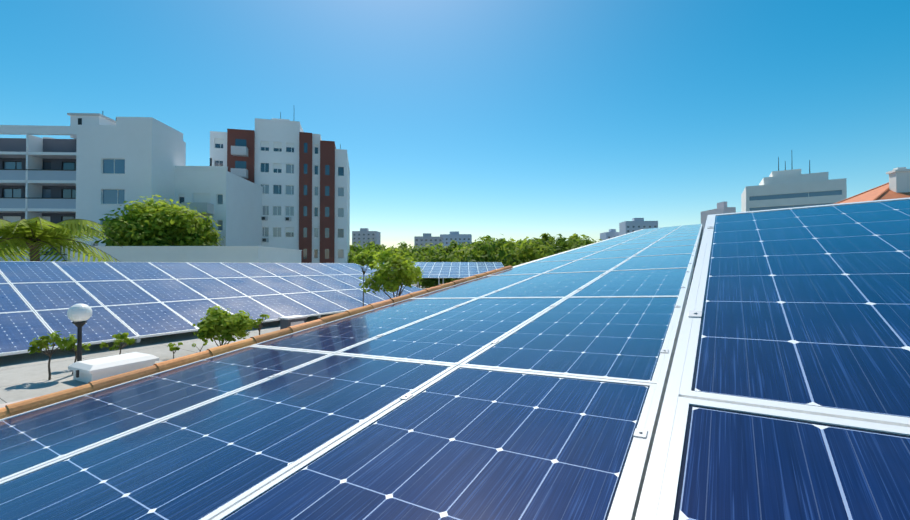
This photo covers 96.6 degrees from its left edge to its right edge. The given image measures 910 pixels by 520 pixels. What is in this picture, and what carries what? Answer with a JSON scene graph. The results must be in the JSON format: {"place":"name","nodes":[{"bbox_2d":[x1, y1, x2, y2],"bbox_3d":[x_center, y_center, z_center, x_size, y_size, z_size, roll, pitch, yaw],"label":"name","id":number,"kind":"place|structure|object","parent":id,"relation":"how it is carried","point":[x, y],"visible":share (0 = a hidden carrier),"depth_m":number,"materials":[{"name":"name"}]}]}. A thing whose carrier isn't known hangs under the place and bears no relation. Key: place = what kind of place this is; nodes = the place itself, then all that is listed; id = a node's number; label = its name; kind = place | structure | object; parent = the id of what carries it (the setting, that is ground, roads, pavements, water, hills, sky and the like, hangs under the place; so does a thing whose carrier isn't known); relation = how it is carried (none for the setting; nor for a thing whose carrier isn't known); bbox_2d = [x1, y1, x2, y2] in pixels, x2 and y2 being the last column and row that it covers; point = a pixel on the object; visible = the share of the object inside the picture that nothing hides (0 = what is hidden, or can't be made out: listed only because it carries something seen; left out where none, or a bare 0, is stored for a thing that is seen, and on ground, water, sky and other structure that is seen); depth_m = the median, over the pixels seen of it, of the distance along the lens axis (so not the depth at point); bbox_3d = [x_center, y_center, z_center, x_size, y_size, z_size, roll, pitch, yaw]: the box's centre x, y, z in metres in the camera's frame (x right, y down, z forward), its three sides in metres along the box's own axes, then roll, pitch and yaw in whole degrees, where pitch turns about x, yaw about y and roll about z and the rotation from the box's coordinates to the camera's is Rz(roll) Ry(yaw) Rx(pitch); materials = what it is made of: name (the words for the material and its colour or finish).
{"place":"outdoors","nodes":[
{"label":"outdoors","id":0,"kind":"place"},
{"bbox_2d":[0,112,262,261],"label":"apartment block","id":1,"kind":"structure","parent":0,"point":[96,167],"depth_m":43.27,"materials":[{"name":"white concrete"}]},
{"bbox_2d":[66,246,301,262],"bbox_3d":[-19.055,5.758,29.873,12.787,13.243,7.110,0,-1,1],"label":"wall","id":2,"kind":"structure","parent":0,"point":[245,254],"depth_m":26.46,"materials":[{"name":"white paint"}]},
{"bbox_2d":[210,112,349,262],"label":"apartment block","id":3,"kind":"structure","parent":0,"point":[297,173],"depth_m":57.24,"materials":[{"name":"white concrete"}]},
{"bbox_2d":[352,228,380,247],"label":"block","id":4,"kind":"structure","parent":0,"point":[363,235],"depth_m":331.64,"materials":[{"name":"grey concrete"}]},
{"bbox_2d":[414,233,442,249],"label":"block","id":5,"kind":"structure","parent":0,"point":[419,241],"depth_m":301.75,"materials":[{"name":"grey concrete"}]},
{"bbox_2d":[0,0,909,248],"label":"sky","id":6,"kind":"structure","parent":0,"point":[515,119],"materials":[{"name":"blue"}]},
{"bbox_2d":[440,231,471,247],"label":"block","id":7,"kind":"structure","parent":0,"point":[456,236],"depth_m":339.76,"materials":[{"name":"grey concrete"}]},
{"bbox_2d":[600,229,618,240],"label":"block","id":8,"kind":"structure","parent":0,"point":[611,233],"depth_m":317.63,"materials":[{"name":"grey concrete"}]},
{"bbox_2d":[619,218,657,235],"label":"block","id":9,"kind":"structure","parent":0,"point":[633,225],"depth_m":297.11,"materials":[{"name":"grey concrete"}]},
{"bbox_2d":[701,202,735,232],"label":"block","id":10,"kind":"structure","parent":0,"point":[722,208],"depth_m":161.99,"materials":[{"name":"grey concrete"}]},
{"bbox_2d":[741,157,846,211],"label":"white office block","id":11,"kind":"structure","parent":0,"point":[785,188],"depth_m":113.33,"materials":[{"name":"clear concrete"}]},
{"bbox_2d":[834,167,909,203],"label":"tiled roof house","id":12,"kind":"structure","parent":0,"point":[897,185],"depth_m":34.46,"materials":[{"name":"tile"}]},
{"label":"ground","id":13,"kind":"structure","parent":0,"visible":0},
{"bbox_2d":[0,216,122,261],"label":"palm tree","id":14,"kind":"object","parent":13,"relation":"on","point":[35,235],"visible":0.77,"depth_m":17.64,"materials":[{"name":"green plant"}]},
{"bbox_2d":[90,195,224,245],"bbox_3d":[-29.361,2.924,40.570,11.336,19.199,10.912,0,-1,32],"label":"broadleaf tree","id":15,"kind":"object","parent":13,"relation":"on","point":[152,223],"visible":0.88,"depth_m":38.17,"materials":[{"name":"green plant"}]},
{"bbox_2d":[350,242,364,262],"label":"horizon tree","id":16,"kind":"object","parent":13,"relation":"on","point":[356,247],"depth_m":78.43,"materials":[{"name":"green plant"}]},
{"bbox_2d":[348,239,380,265],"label":"horizon tree","id":17,"kind":"object","parent":13,"relation":"on","point":[352,255],"visible":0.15,"depth_m":65.59,"materials":[{"name":"green plant"}]},
{"bbox_2d":[352,241,384,250],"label":"horizon tree","id":18,"kind":"object","parent":13,"relation":"on","point":[377,245],"visible":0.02,"depth_m":129.12,"materials":[{"name":"green plant"}]},
{"bbox_2d":[363,246,395,251],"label":"horizon tree","id":19,"kind":"object","parent":13,"relation":"on","point":[379,248],"depth_m":110.34,"materials":[{"name":"green plant"}]},
{"bbox_2d":[367,241,418,261],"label":"horizon tree","id":20,"kind":"object","parent":13,"relation":"on","point":[402,251],"visible":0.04,"depth_m":87.18,"materials":[{"name":"green plant"}]},
{"bbox_2d":[383,242,430,260],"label":"horizon tree","id":21,"kind":"object","parent":13,"relation":"on","point":[426,249],"visible":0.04,"depth_m":115.51,"materials":[{"name":"green plant"}]},
{"bbox_2d":[398,246,430,286],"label":"horizon tree","id":22,"kind":"object","parent":13,"relation":"on","point":[410,251],"visible":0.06,"depth_m":84.80,"materials":[{"name":"green plant"}]},
{"bbox_2d":[417,242,445,254],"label":"horizon tree","id":23,"kind":"object","parent":13,"relation":"on","point":[440,244],"visible":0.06,"depth_m":132.90,"materials":[{"name":"green plant"}]},
{"bbox_2d":[406,245,461,288],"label":"horizon tree","id":24,"kind":"object","parent":13,"relation":"on","point":[435,256],"visible":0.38,"depth_m":73.42,"materials":[{"name":"green plant"}]},
{"bbox_2d":[417,265,468,287],"bbox_3d":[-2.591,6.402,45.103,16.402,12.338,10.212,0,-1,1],"label":"support post","id":25,"kind":"object","parent":13,"relation":"on","point":[438,281],"visible":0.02,"depth_m":49.16,"materials":[{"name":"silver metal"}]},
{"bbox_2d":[363,262,503,277],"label":"solar canopy modules","id":26,"kind":"object","parent":25,"relation":"on","point":[437,269],"visible":0.52,"depth_m":45.41,"materials":[{"name":"blue glass"}]},
{"bbox_2d":[436,240,474,256],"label":"horizon tree","id":27,"kind":"object","parent":13,"relation":"on","point":[454,245],"visible":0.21,"depth_m":119.03,"materials":[{"name":"green plant"}]},
{"bbox_2d":[451,244,479,279],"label":"horizon tree","id":28,"kind":"object","parent":13,"relation":"on","point":[461,252],"visible":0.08,"depth_m":88.36,"materials":[{"name":"green plant"}]},
{"bbox_2d":[464,235,505,254],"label":"horizon tree","id":29,"kind":"object","parent":13,"relation":"on","point":[485,237],"visible":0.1,"depth_m":131.45,"materials":[{"name":"green plant"}]},
{"bbox_2d":[451,234,525,280],"bbox_3d":[5.093,4.428,61.774,12.174,16.760,13.050,0,-1,-33],"label":"horizon tree","id":30,"kind":"object","parent":13,"relation":"on","point":[483,254],"visible":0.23,"depth_m":60.07,"materials":[{"name":"green plant"}]},
{"bbox_2d":[490,238,535,253],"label":"horizon tree","id":31,"kind":"object","parent":13,"relation":"on","point":[504,243],"depth_m":135.57,"materials":[{"name":"green plant"}]},
{"bbox_2d":[491,237,555,265],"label":"horizon tree","id":32,"kind":"object","parent":13,"relation":"on","point":[529,249],"visible":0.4,"depth_m":72.53,"materials":[{"name":"green plant"}]},
{"bbox_2d":[503,238,545,265],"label":"horizon tree","id":33,"kind":"object","parent":13,"relation":"on","point":[528,242],"depth_m":109.01,"materials":[{"name":"green plant"}]},
{"bbox_2d":[519,234,572,262],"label":"horizon tree","id":34,"kind":"object","parent":13,"relation":"on","point":[557,245],"visible":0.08,"depth_m":89.08,"materials":[{"name":"green plant"}]},
{"bbox_2d":[531,233,585,248],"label":"horizon tree","id":35,"kind":"object","parent":13,"relation":"on","point":[544,237],"visible":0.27,"depth_m":134.04,"materials":[{"name":"green plant"}]},
{"bbox_2d":[542,234,601,255],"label":"horizon tree","id":36,"kind":"object","parent":13,"relation":"on","point":[575,242],"visible":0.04,"depth_m":90.31,"materials":[{"name":"green plant"}]},
{"bbox_2d":[569,236,599,244],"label":"horizon tree","id":37,"kind":"object","parent":13,"relation":"on","point":[584,240],"visible":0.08,"depth_m":109.52,"materials":[{"name":"green plant"}]},
{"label":"building walls","id":38,"kind":"object","parent":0,"visible":0},
{"bbox_2d":[0,229,642,418],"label":"roof edge tiles","id":39,"kind":"object","parent":38,"relation":"attached to","point":[9,410],"visible":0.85,"depth_m":3.38,"materials":[{"name":"tile"}]},
{"bbox_2d":[685,226,702,307],"bbox_3d":[5.139,-0.112,11.867,3.649,4.612,36.134,0,-1,32],"label":"metal rail","id":40,"kind":"object","parent":38,"relation":"on","point":[696,257],"visible":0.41,"depth_m":9.55,"materials":[{"name":"silver metal"}]},
{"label":"array rails","id":41,"kind":"object","parent":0,"visible":0},
{"bbox_2d":[0,224,701,519],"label":"solar array","id":42,"kind":"object","parent":41,"relation":"on","point":[535,390],"visible":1,"depth_m":1.97,"materials":[{"name":"blue glass"}]},
{"bbox_3d":[9.121,1.622,9.796,5.380,0.350,35.600,0,-1,32],"label":"flat roof slab","id":43,"kind":"object","parent":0,"visible":0},
{"bbox_2d":[635,197,909,519],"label":"solar panel","id":44,"kind":"object","parent":43,"relation":"on","point":[787,395],"visible":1,"depth_m":1.07,"materials":[{"name":"blue glass"}]},
{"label":"terrace building walls","id":45,"kind":"object","parent":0,"visible":0},
{"bbox_2d":[0,312,341,407],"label":"terrace floor","id":46,"kind":"structure","parent":45,"relation":"on","point":[23,376],"depth_m":6.45,"materials":[{"name":"white concrete"}]},
{"bbox_2d":[27,331,76,379],"bbox_3d":[-5.353,1.286,5.402,0.315,0.673,0.485,-1,-1,56],"label":"sapling","id":47,"kind":"object","parent":46,"relation":"on","point":[59,341],"visible":1,"depth_m":5.34,"materials":[{"name":"green plant"}]},
{"bbox_2d":[62,334,90,362],"bbox_3d":[-5.550,1.362,5.939,0.272,0.534,0.252,0,-1,-21],"label":"sapling","id":48,"kind":"object","parent":46,"relation":"on","point":[73,345],"visible":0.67,"depth_m":5.96,"materials":[{"name":"green plant"}]},
{"bbox_2d":[67,303,91,373],"bbox_3d":[-5.250,1.092,5.666,0.264,0.967,0.264,0,-1,32],"label":"lamp post","id":49,"kind":"object","parent":46,"relation":"on","point":[79,315],"visible":0.88,"depth_m":5.63,"materials":[{"name":"grey metal"}]},
{"bbox_2d":[68,352,159,382],"bbox_3d":[-4.650,1.559,5.537,0.560,0.430,0.820,0,-1,26],"label":"bench","id":50,"kind":"object","parent":46,"relation":"on","point":[87,371],"visible":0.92,"depth_m":5.34,"materials":[{"name":"white paint"}]},
{"bbox_2d":[99,332,135,354],"bbox_3d":[-5.149,1.379,6.278,0.316,0.508,0.536,0,-1,9],"label":"sapling","id":51,"kind":"object","parent":46,"relation":"on","point":[119,336],"visible":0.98,"depth_m":6.27,"materials":[{"name":"green plant"}]},
{"bbox_2d":[167,342,182,358],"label":"sapling","id":52,"kind":"object","parent":46,"relation":"on","point":[171,347],"visible":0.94,"depth_m":6.49,"materials":[{"name":"green plant"}]},
{"bbox_2d":[122,315,320,342],"bbox_3d":[-8.029,0.839,8.859,5.109,1.552,20.640,0,-1,32],"label":"terrace rack","id":53,"kind":"object","parent":46,"relation":"on","point":[138,340],"visible":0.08,"depth_m":7.53,"materials":[{"name":"silver metal"}]},
{"bbox_2d":[0,261,422,355],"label":"solar panels","id":54,"kind":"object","parent":53,"relation":"on","point":[134,300],"depth_m":9.85,"materials":[{"name":"blue glass"}]},
{"bbox_2d":[192,306,255,345],"bbox_3d":[-3.615,1.176,6.397,0.903,0.915,0.929,0,-1,-28],"label":"shrub","id":55,"kind":"object","parent":46,"relation":"on","point":[224,324],"visible":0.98,"depth_m":6.21,"materials":[{"name":"green plant"}]},
{"bbox_2d":[251,314,269,334],"bbox_3d":[-3.019,1.134,6.276,0.307,0.621,0.204,0,-1,32],"label":"sapling","id":56,"kind":"object","parent":46,"relation":"on","point":[258,322],"visible":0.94,"depth_m":6.26,"materials":[{"name":"green plant"}]},
{"bbox_2d":[278,315,307,329],"bbox_3d":[-2.141,1.035,5.357,0.210,0.574,0.300,0,-1,32],"label":"combiner cabinet","id":57,"kind":"object","parent":46,"relation":"on","point":[287,321],"visible":0.25,"depth_m":5.27,"materials":[{"name":"grey metal"}]},
{"bbox_2d":[352,248,376,305],"bbox_3d":[-2.709,0.657,12.517,0.896,2.112,0.642,0,-1,21],"label":"young tree","id":58,"kind":"object","parent":46,"relation":"on","point":[361,256],"visible":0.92,"depth_m":12.53,"materials":[{"name":"green plant"}]},
{"bbox_2d":[359,247,423,297],"bbox_3d":[-1.591,0.672,10.975,1.814,2.052,1.609,0,-1,32],"label":"young tree","id":59,"kind":"object","parent":46,"relation":"on","point":[404,271],"visible":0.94,"depth_m":10.67,"materials":[{"name":"green plant"}]}
]}

